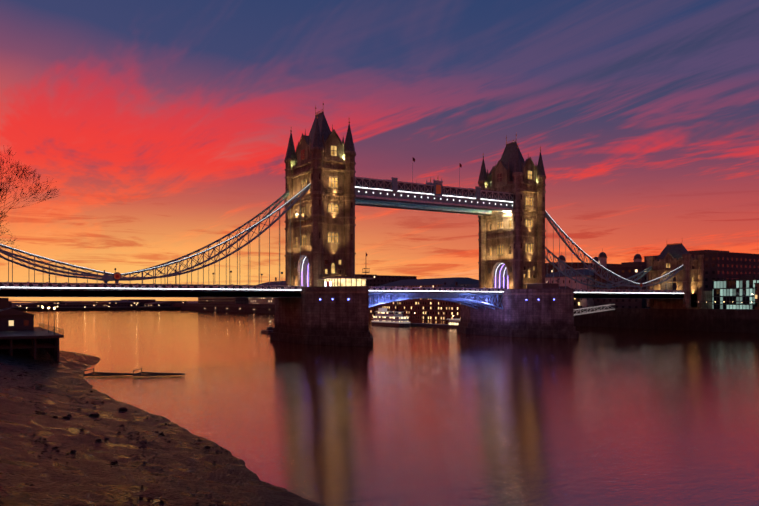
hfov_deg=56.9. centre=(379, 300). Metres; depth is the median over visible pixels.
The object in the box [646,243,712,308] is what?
abutment
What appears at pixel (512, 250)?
tower
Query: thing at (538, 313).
pier
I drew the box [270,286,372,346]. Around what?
pier
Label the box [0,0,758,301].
sky
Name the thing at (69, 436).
beach
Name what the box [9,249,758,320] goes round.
city backdrop
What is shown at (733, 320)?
banks
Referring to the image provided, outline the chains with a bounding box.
[0,183,682,289]
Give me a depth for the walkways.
243.27 m
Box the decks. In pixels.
[0,266,683,309]
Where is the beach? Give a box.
[0,340,325,505]
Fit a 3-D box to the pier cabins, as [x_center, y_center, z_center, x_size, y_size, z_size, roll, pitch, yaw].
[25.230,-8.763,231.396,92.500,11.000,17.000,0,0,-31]
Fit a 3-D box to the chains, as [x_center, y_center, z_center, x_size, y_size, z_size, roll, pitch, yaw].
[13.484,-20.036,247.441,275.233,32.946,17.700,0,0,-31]
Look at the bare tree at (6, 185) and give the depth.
76.32 m
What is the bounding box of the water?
[12,302,758,505]
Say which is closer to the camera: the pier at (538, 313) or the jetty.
the jetty
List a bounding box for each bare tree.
[0,145,58,224]
[0,221,18,251]
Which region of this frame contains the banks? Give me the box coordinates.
[9,302,758,332]
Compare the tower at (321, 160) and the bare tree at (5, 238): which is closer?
the bare tree at (5, 238)
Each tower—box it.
[284,103,355,286]
[478,135,545,288]
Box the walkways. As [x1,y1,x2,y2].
[355,158,512,214]
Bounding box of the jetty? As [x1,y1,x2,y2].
[0,298,63,361]
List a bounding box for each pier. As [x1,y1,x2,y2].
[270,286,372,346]
[457,288,578,338]
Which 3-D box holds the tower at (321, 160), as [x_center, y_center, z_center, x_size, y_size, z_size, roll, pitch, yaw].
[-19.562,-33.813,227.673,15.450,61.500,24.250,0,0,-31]
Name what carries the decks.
on the pier at (538, 313)
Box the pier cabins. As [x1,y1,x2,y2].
[319,253,560,289]

